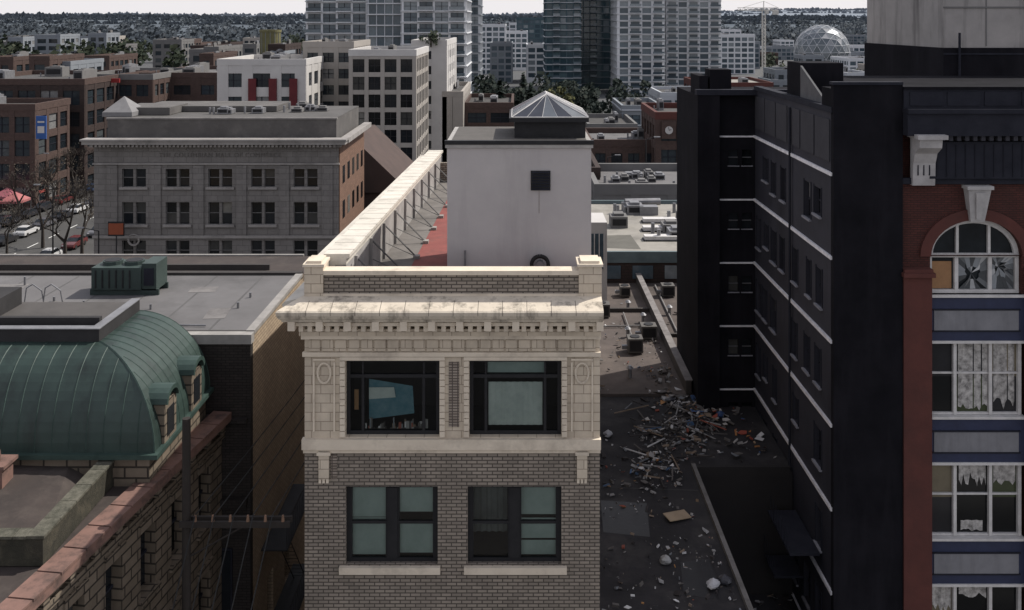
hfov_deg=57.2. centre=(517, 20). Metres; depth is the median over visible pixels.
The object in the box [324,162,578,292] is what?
parapet brick
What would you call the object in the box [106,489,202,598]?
window frames
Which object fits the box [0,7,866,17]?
forested hills
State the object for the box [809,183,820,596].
windows
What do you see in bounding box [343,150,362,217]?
side windows
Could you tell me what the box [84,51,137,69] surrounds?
apartment block
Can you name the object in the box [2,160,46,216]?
bare street tree
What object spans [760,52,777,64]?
apartment block
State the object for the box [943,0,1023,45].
panel joints
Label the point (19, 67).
windows
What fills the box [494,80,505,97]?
conifer tree
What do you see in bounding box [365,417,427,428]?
shelf clutter
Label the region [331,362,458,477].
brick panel
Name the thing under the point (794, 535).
parapets
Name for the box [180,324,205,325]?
roof conduit
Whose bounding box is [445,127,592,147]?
penthouse coping
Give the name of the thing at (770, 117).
panels
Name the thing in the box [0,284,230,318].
roof patches
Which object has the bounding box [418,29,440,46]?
deciduous tree
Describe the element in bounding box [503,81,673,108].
distant trees
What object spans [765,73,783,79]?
windows
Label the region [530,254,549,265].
hose reel
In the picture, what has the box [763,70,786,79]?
walls
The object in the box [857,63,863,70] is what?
apartment block
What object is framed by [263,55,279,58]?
plant grilles
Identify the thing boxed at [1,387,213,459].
eave gutter
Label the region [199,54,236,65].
walls
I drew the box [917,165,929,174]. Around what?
corbel grooves
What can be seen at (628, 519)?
patches
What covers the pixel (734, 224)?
wing windows
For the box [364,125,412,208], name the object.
brown gabled building
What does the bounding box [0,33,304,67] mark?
distant trees
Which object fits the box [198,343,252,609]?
front wall
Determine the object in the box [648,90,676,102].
walls
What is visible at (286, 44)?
parapet
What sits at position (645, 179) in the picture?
roof plant
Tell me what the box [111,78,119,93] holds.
red rooftop sign
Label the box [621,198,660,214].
duct
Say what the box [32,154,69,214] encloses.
bare street tree
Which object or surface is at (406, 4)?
windows
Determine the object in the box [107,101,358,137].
attic
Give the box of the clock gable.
[661,121,675,138]
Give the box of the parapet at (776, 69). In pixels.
[763,67,786,71]
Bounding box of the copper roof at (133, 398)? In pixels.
[0,311,209,452]
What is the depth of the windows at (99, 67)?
287.08 m
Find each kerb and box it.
[0,287,139,341]
[509,109,588,137]
[691,463,753,609]
[696,465,789,477]
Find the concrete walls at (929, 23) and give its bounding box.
[867,0,1023,47]
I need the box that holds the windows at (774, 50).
[766,48,793,59]
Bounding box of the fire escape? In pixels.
[261,484,304,609]
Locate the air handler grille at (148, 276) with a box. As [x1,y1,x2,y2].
[144,268,153,285]
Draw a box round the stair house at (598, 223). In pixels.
[591,213,606,300]
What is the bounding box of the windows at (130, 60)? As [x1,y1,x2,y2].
[103,59,135,69]
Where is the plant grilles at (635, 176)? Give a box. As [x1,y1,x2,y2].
[613,173,663,181]
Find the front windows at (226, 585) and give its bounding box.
[222,551,229,609]
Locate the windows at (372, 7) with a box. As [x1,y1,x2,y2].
[369,0,399,45]
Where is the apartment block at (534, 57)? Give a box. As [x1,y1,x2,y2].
[526,41,543,82]
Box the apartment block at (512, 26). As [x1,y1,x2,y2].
[509,23,516,29]
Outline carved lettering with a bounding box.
[159,153,280,156]
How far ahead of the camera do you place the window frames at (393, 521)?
27.67 m
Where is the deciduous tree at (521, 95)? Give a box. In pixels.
[514,71,551,104]
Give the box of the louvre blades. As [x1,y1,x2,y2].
[532,172,549,189]
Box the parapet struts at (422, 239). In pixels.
[358,165,446,265]
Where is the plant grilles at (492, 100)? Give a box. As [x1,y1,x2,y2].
[479,96,496,101]
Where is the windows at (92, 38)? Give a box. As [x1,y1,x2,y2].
[91,37,117,54]
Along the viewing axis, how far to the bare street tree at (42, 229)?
131.66 m
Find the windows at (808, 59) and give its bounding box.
[795,58,820,60]
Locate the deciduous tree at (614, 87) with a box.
[593,78,651,113]
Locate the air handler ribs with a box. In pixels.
[95,270,129,287]
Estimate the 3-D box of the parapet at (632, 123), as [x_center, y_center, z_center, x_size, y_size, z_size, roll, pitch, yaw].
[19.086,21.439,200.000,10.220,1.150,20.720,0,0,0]
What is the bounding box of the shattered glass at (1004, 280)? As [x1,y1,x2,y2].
[958,257,1013,288]
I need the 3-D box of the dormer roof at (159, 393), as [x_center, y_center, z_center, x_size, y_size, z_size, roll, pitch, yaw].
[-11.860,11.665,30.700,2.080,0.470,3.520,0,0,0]
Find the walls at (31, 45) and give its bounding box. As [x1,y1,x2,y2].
[8,39,33,53]
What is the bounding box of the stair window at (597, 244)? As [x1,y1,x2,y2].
[591,234,602,268]
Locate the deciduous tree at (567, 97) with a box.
[546,86,574,103]
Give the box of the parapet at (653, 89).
[649,86,690,96]
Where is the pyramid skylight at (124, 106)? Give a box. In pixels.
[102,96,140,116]
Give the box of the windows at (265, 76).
[229,69,321,105]
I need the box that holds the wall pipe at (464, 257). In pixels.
[464,250,465,265]
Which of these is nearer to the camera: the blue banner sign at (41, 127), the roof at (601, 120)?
the blue banner sign at (41, 127)
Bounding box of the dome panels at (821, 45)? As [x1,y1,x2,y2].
[795,25,848,60]
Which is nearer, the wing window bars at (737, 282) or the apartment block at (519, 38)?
the wing window bars at (737, 282)
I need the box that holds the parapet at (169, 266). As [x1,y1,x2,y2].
[0,264,302,330]
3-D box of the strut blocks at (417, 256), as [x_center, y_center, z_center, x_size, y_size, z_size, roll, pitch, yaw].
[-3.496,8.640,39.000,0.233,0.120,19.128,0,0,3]
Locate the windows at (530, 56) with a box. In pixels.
[528,48,542,76]
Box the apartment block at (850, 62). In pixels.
[830,56,863,69]
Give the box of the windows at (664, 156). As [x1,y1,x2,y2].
[651,123,675,162]
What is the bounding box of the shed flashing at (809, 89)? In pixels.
[800,66,821,102]
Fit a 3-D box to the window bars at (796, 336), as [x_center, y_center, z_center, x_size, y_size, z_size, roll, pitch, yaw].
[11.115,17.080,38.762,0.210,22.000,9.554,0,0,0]
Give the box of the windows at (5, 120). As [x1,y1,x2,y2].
[0,111,65,202]
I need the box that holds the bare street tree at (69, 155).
[54,146,93,201]
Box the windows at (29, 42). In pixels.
[11,41,33,54]
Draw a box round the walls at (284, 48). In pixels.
[268,45,300,53]
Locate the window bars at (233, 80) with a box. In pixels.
[228,73,321,101]
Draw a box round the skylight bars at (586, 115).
[511,91,588,117]
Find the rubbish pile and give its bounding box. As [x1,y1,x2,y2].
[600,303,776,609]
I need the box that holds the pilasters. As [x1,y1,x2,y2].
[902,267,1023,609]
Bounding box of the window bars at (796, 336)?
[755,155,822,609]
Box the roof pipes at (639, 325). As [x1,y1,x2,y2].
[604,285,676,333]
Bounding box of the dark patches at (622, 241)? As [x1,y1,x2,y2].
[607,235,639,248]
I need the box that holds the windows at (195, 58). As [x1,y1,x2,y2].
[193,56,198,61]
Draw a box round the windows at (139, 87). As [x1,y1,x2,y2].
[119,82,168,103]
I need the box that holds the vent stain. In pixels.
[538,190,539,212]
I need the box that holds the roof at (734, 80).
[731,79,756,81]
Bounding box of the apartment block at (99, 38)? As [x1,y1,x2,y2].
[88,30,119,54]
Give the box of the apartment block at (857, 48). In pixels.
[850,45,863,51]
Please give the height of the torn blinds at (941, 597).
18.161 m
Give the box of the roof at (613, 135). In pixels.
[589,133,637,138]
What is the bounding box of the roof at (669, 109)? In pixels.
[655,108,676,111]
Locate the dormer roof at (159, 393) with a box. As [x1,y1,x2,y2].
[149,355,204,404]
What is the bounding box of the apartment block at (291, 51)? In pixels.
[270,50,294,53]
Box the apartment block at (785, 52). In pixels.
[763,46,793,59]
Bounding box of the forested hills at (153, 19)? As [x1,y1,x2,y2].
[0,11,866,36]
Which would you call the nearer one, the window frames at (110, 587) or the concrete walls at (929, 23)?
the window frames at (110, 587)
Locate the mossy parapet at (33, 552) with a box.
[0,464,112,565]
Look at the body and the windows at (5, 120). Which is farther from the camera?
the windows at (5, 120)
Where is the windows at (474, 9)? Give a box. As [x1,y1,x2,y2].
[472,0,477,92]
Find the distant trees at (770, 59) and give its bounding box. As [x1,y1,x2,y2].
[760,52,786,66]
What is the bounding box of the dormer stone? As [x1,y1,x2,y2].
[153,364,201,443]
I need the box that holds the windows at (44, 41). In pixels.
[38,38,77,53]
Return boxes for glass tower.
[543,0,581,88]
[581,0,610,88]
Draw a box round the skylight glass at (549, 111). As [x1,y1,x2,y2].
[512,92,585,116]
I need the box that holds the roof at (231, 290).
[0,275,293,329]
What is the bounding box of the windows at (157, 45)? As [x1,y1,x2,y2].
[156,43,192,67]
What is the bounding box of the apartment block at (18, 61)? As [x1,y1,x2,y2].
[0,51,49,71]
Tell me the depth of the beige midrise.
184.72 m
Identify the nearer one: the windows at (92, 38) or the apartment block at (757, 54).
the windows at (92, 38)
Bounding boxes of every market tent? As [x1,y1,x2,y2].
[0,188,22,211]
[0,192,30,209]
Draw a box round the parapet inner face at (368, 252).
[336,157,440,265]
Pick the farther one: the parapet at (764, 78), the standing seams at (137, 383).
the parapet at (764, 78)
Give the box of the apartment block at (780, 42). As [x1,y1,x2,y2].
[773,39,793,45]
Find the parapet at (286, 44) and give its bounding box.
[268,42,301,46]
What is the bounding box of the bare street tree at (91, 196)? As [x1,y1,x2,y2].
[49,178,93,253]
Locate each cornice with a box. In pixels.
[275,295,603,321]
[282,150,442,306]
[903,89,1023,183]
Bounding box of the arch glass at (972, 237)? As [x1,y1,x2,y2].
[932,223,1012,288]
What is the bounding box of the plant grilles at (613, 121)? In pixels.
[606,115,617,122]
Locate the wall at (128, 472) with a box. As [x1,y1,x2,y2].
[13,401,205,485]
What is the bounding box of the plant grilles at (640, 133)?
[599,131,642,138]
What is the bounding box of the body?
[903,135,1023,609]
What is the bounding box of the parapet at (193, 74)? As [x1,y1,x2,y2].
[139,66,216,77]
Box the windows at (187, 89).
[174,85,213,94]
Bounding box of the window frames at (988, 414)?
[930,221,1023,609]
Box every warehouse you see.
[0,66,148,191]
[0,93,70,207]
[80,38,87,49]
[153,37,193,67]
[190,41,227,48]
[204,42,242,55]
[243,36,259,43]
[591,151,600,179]
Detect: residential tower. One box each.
[305,0,366,40]
[366,0,401,45]
[400,0,471,92]
[471,0,482,92]
[610,0,664,95]
[665,0,721,85]
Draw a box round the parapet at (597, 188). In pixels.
[591,163,676,194]
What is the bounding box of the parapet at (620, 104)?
[612,98,656,109]
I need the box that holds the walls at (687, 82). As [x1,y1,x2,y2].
[684,80,772,86]
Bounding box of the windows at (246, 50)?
[245,48,257,52]
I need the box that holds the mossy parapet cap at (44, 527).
[0,460,113,539]
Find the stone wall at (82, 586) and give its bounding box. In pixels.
[36,426,225,609]
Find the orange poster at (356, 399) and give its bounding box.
[354,389,358,409]
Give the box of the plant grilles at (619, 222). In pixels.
[613,208,676,234]
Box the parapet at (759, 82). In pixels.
[684,77,773,85]
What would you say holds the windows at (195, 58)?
in the apartment block at (193, 56)
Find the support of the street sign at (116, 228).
on the ground
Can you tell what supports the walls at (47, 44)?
on the ground
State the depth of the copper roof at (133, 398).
28.91 m
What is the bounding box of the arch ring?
[919,209,1023,256]
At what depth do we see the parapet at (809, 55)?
555.51 m
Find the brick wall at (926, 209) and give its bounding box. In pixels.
[903,184,1023,293]
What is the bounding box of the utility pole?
[172,379,304,609]
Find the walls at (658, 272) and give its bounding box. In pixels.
[607,263,676,282]
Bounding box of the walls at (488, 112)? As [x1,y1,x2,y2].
[465,108,513,126]
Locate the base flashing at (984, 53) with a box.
[944,53,1023,54]
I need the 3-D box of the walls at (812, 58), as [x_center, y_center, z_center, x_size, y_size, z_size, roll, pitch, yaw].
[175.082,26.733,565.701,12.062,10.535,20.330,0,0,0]
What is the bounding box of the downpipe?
[788,107,790,469]
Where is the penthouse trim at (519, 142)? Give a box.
[445,140,593,144]
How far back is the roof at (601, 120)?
204.11 m
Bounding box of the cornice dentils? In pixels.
[943,136,1023,140]
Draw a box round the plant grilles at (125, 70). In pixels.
[123,67,167,72]
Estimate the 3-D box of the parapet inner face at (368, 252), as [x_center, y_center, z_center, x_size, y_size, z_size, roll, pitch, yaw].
[-4.795,8.045,39.668,0.403,1.310,22.696,0,0,3]
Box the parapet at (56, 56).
[29,53,84,59]
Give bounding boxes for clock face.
[665,126,672,133]
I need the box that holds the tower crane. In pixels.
[737,1,778,76]
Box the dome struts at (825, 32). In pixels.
[793,25,850,60]
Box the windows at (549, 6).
[547,0,579,88]
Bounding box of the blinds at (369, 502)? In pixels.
[353,362,555,553]
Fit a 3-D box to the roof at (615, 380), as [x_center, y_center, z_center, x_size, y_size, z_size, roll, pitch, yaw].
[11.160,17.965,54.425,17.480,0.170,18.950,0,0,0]
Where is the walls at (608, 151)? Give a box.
[591,147,651,162]
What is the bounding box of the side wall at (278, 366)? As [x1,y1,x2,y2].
[253,277,304,609]
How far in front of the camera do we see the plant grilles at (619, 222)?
72.20 m
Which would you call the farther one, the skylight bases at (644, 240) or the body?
the skylight bases at (644, 240)
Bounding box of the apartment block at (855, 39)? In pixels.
[844,34,866,44]
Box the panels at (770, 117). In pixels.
[755,96,829,161]
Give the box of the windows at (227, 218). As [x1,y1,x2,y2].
[124,169,316,255]
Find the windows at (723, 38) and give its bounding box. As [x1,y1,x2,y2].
[722,37,753,72]
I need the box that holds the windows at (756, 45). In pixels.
[755,44,758,66]
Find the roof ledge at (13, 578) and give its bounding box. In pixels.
[0,414,208,602]
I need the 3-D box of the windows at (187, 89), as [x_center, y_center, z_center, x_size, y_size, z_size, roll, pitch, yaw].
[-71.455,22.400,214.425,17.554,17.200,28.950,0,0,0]
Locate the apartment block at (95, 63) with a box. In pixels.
[62,58,103,69]
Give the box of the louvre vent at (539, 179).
[531,171,549,189]
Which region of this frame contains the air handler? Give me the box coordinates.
[90,256,168,294]
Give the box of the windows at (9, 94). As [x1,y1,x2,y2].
[0,85,116,190]
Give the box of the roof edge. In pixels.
[0,254,303,343]
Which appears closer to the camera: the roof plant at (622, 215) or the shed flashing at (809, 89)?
the shed flashing at (809, 89)
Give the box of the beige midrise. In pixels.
[302,38,369,105]
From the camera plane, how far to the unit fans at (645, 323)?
52.81 m
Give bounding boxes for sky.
[0,0,866,14]
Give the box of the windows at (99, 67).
[73,66,100,69]
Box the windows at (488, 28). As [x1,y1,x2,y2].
[483,27,503,73]
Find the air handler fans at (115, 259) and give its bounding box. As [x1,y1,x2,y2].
[104,257,143,261]
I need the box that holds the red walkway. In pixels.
[412,201,446,265]
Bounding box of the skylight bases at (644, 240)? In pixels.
[641,220,676,241]
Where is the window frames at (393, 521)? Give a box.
[347,361,560,560]
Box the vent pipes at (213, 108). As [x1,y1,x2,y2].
[209,103,310,113]
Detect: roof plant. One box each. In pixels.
[122,63,139,72]
[160,68,173,71]
[182,62,208,71]
[185,65,203,71]
[217,104,317,113]
[262,52,274,58]
[270,53,290,58]
[291,101,328,111]
[490,95,497,101]
[597,130,636,138]
[604,111,617,122]
[609,210,676,233]
[611,170,664,182]
[620,168,655,182]
[623,200,676,234]
[634,98,641,104]
[637,127,643,138]
[657,98,663,109]
[738,77,747,81]
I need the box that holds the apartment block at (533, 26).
[517,16,543,42]
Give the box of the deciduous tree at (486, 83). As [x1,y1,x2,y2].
[472,73,502,92]
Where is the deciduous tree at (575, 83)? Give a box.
[561,79,584,102]
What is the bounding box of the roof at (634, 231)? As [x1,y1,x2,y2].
[591,204,676,250]
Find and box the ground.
[14,40,793,215]
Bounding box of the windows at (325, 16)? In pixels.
[308,0,365,38]
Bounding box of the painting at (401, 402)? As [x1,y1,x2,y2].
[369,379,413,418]
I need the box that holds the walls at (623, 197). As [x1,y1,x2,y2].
[591,189,676,199]
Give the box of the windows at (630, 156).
[595,153,651,162]
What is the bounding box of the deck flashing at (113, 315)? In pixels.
[0,298,140,329]
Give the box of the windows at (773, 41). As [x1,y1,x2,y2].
[773,41,792,45]
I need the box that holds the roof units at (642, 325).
[603,282,674,352]
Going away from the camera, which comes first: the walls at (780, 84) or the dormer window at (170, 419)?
the dormer window at (170, 419)
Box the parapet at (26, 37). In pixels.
[8,36,33,38]
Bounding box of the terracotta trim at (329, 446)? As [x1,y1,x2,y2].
[287,255,603,574]
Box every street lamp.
[33,184,53,253]
[76,227,98,253]
[645,136,659,162]
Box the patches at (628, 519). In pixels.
[601,500,719,598]
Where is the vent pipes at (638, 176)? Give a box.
[604,172,674,182]
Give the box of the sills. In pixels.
[728,165,822,609]
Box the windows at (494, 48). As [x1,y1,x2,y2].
[492,46,510,81]
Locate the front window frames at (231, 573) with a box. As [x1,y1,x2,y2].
[222,548,232,609]
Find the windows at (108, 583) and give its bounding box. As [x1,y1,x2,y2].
[68,474,200,609]
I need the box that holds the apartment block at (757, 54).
[755,41,759,68]
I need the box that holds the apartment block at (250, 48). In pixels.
[242,40,259,55]
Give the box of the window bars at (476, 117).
[468,113,508,122]
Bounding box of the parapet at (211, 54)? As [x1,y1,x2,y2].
[199,51,236,56]
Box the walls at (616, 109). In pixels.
[612,104,640,126]
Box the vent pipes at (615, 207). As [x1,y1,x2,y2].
[613,203,675,235]
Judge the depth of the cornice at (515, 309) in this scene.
26.85 m
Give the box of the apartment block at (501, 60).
[490,41,512,82]
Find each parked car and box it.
[0,215,21,226]
[0,234,18,245]
[13,225,39,236]
[16,208,38,218]
[32,217,56,227]
[34,201,56,210]
[39,248,62,253]
[51,210,73,220]
[55,195,71,204]
[61,235,87,248]
[67,203,88,213]
[86,183,93,191]
[86,226,93,236]
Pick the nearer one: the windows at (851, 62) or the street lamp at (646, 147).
the street lamp at (646, 147)
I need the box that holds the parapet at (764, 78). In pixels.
[758,77,786,81]
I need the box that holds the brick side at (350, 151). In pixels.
[339,132,363,233]
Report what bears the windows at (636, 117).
attached to the walls at (616, 109)
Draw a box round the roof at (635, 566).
[600,397,791,609]
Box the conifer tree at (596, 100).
[586,89,606,112]
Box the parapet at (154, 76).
[97,68,181,79]
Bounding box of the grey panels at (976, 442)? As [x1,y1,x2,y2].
[934,311,1018,573]
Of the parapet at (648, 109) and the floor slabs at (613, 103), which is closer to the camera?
the parapet at (648, 109)
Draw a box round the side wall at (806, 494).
[755,91,830,609]
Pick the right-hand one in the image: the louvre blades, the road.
the louvre blades
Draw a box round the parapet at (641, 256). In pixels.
[591,200,676,262]
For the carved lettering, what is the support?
attached to the stone trim at (350, 136)
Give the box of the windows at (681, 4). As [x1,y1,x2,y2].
[668,0,717,84]
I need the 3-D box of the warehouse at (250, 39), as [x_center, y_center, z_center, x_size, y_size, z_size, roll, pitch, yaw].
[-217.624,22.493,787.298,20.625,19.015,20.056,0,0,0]
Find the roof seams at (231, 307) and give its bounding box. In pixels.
[18,275,263,329]
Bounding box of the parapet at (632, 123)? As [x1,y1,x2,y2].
[585,114,637,127]
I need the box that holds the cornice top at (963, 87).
[903,86,1023,88]
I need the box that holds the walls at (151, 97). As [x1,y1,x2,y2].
[117,77,170,102]
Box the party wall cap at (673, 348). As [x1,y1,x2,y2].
[635,273,692,380]
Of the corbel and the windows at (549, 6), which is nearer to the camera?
the corbel
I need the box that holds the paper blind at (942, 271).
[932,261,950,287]
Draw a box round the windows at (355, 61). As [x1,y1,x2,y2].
[353,59,411,159]
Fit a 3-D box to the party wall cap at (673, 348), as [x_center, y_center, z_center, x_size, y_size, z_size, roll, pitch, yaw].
[8.180,17.225,57.450,0.360,0.050,25.100,0,0,0]
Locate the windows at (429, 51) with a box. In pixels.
[429,51,430,148]
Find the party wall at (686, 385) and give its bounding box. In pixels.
[610,276,690,394]
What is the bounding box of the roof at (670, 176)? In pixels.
[598,171,676,182]
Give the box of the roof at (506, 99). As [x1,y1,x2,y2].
[469,97,510,101]
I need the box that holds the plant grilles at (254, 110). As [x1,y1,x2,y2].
[218,105,325,112]
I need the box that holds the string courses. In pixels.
[720,135,831,609]
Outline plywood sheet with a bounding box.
[663,509,691,521]
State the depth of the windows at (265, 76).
169.95 m
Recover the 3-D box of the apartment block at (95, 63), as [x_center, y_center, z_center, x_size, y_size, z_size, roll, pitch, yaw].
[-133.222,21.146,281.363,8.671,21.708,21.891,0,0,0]
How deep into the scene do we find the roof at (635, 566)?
35.27 m
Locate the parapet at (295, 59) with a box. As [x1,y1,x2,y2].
[217,54,323,64]
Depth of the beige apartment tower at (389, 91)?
164.95 m
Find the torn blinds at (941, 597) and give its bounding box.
[932,344,1014,609]
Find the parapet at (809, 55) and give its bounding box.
[793,54,823,56]
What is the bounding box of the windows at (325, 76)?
[308,53,348,105]
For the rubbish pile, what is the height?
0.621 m
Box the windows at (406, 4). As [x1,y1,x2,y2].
[404,2,463,81]
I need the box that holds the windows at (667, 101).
[649,94,676,102]
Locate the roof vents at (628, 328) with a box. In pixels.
[615,290,671,377]
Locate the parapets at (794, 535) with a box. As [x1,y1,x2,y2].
[695,81,902,578]
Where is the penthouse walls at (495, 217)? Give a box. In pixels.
[447,148,590,265]
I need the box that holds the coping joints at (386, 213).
[359,161,432,218]
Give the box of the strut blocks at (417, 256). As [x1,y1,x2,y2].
[413,204,446,259]
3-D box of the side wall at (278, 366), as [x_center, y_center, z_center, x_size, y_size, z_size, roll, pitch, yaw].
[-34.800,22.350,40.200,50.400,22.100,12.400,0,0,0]
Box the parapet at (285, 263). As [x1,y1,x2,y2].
[0,256,310,280]
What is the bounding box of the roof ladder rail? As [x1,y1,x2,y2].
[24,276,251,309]
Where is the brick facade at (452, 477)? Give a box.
[305,453,599,609]
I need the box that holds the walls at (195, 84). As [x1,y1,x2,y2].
[171,78,216,100]
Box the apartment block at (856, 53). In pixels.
[850,51,863,55]
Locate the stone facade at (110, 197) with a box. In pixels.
[94,147,338,255]
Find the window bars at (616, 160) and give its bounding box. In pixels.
[597,153,650,162]
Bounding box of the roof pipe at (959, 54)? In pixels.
[958,33,960,75]
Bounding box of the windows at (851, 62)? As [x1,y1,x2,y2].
[831,59,862,69]
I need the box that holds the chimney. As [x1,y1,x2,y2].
[0,450,17,488]
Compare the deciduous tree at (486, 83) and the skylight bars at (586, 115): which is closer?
the skylight bars at (586, 115)
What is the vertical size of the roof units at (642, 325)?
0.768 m
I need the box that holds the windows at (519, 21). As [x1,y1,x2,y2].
[518,20,543,41]
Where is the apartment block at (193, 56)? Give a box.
[189,46,205,64]
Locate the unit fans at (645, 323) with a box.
[602,282,671,337]
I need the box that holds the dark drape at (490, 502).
[474,487,506,531]
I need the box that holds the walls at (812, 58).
[794,56,823,60]
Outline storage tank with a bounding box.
[259,30,281,53]
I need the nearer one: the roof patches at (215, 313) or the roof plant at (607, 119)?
the roof patches at (215, 313)
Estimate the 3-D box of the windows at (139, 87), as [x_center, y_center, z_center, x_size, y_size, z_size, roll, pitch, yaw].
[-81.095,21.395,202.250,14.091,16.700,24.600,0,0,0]
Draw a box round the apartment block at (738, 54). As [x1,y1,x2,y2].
[721,33,754,73]
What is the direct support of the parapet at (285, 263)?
on the side wall at (278, 366)
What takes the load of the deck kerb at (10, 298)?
on the deck at (104, 309)
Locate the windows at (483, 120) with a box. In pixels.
[468,113,508,122]
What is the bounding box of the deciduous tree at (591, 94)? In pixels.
[561,81,600,113]
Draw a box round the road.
[0,191,93,253]
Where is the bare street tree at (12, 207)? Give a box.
[0,194,39,253]
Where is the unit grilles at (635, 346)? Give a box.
[603,287,673,351]
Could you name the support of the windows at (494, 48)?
in the apartment block at (501, 60)
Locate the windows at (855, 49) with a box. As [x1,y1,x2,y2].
[850,48,863,50]
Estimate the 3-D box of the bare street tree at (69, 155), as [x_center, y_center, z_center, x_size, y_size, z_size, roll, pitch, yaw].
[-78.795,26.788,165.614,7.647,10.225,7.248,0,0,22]
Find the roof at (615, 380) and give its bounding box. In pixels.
[600,283,692,396]
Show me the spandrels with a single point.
(977, 303)
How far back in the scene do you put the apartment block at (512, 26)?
699.72 m
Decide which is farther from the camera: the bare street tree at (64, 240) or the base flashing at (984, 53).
the bare street tree at (64, 240)
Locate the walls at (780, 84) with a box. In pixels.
[774,82,786,86]
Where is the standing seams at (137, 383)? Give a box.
[0,310,209,452]
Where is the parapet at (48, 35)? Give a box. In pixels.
[34,34,79,36]
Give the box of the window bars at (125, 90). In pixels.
[119,85,168,95]
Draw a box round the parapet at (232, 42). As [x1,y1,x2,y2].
[212,41,242,43]
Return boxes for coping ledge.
[0,411,231,609]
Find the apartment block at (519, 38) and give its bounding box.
[506,29,527,70]
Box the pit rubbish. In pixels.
[753,594,792,609]
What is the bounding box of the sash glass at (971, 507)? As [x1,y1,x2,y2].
[932,344,1015,609]
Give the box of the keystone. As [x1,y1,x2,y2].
[962,184,993,221]
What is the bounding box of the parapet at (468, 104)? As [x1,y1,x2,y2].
[465,93,513,107]
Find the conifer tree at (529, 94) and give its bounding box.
[525,82,534,100]
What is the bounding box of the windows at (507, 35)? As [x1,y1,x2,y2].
[506,34,526,66]
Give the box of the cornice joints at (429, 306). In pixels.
[305,301,575,315]
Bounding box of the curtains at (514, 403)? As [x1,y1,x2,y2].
[369,382,541,424]
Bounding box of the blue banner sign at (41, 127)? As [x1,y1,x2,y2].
[36,116,46,138]
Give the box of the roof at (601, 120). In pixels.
[589,118,628,122]
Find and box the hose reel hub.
[536,259,543,265]
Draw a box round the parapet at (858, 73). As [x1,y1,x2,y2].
[843,70,863,75]
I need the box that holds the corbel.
[907,134,948,185]
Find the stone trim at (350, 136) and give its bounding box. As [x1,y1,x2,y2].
[79,117,370,245]
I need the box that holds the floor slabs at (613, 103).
[611,101,640,125]
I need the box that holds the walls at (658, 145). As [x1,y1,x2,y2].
[641,110,676,162]
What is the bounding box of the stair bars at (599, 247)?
[594,234,603,268]
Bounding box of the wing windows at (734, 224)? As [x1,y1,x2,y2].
[728,150,750,405]
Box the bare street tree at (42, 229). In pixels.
[20,173,72,247]
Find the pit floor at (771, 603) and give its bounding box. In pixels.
[748,595,798,609]
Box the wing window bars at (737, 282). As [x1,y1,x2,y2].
[728,157,750,346]
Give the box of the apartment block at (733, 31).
[721,29,740,33]
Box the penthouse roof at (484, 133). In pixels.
[452,127,585,139]
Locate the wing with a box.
[677,61,902,609]
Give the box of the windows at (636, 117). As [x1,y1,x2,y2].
[628,115,639,123]
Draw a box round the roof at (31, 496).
[0,465,83,527]
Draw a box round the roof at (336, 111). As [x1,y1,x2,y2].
[133,106,358,117]
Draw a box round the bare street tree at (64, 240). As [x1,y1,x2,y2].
[28,175,93,253]
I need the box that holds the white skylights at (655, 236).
[642,217,676,239]
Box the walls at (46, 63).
[29,57,83,69]
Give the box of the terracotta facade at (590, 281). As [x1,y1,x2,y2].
[299,261,601,478]
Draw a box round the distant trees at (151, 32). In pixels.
[0,16,866,50]
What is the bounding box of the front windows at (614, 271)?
[607,265,676,278]
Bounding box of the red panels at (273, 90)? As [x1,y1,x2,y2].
[248,79,296,105]
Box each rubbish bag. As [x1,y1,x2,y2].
[603,430,612,437]
[659,554,670,564]
[706,578,719,588]
[716,410,724,417]
[718,574,731,585]
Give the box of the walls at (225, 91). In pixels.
[217,62,322,105]
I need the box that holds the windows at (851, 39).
[845,36,866,43]
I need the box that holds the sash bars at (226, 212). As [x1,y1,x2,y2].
[123,169,316,255]
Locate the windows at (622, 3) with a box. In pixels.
[613,1,661,94]
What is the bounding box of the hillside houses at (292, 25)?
[39,24,864,40]
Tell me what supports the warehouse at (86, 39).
on the ground
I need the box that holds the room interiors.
[351,362,556,555]
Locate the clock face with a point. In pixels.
(669, 130)
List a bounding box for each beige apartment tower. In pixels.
[348,44,428,161]
[411,32,456,161]
[442,80,470,161]
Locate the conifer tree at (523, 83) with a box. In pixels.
[514,72,527,106]
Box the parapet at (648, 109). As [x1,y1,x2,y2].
[641,103,676,119]
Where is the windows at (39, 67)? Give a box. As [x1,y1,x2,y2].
[35,63,61,69]
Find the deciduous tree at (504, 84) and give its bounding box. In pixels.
[488,79,508,89]
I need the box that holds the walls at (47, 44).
[34,36,79,53]
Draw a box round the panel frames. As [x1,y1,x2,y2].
[932,309,1020,574]
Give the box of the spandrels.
[932,298,1023,583]
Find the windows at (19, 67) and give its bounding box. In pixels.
[2,64,28,71]
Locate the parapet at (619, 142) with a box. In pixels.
[585,128,651,146]
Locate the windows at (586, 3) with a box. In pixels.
[581,1,610,82]
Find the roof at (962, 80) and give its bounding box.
[843,76,1023,85]
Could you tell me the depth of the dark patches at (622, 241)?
67.60 m
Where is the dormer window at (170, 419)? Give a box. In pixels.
[167,373,199,435]
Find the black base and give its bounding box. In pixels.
[864,43,1023,75]
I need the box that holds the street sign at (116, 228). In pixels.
[108,221,124,253]
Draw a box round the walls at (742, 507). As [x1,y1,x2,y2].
[701,470,792,594]
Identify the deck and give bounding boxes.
[1,302,125,319]
[378,181,446,265]
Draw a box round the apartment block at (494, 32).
[483,22,505,73]

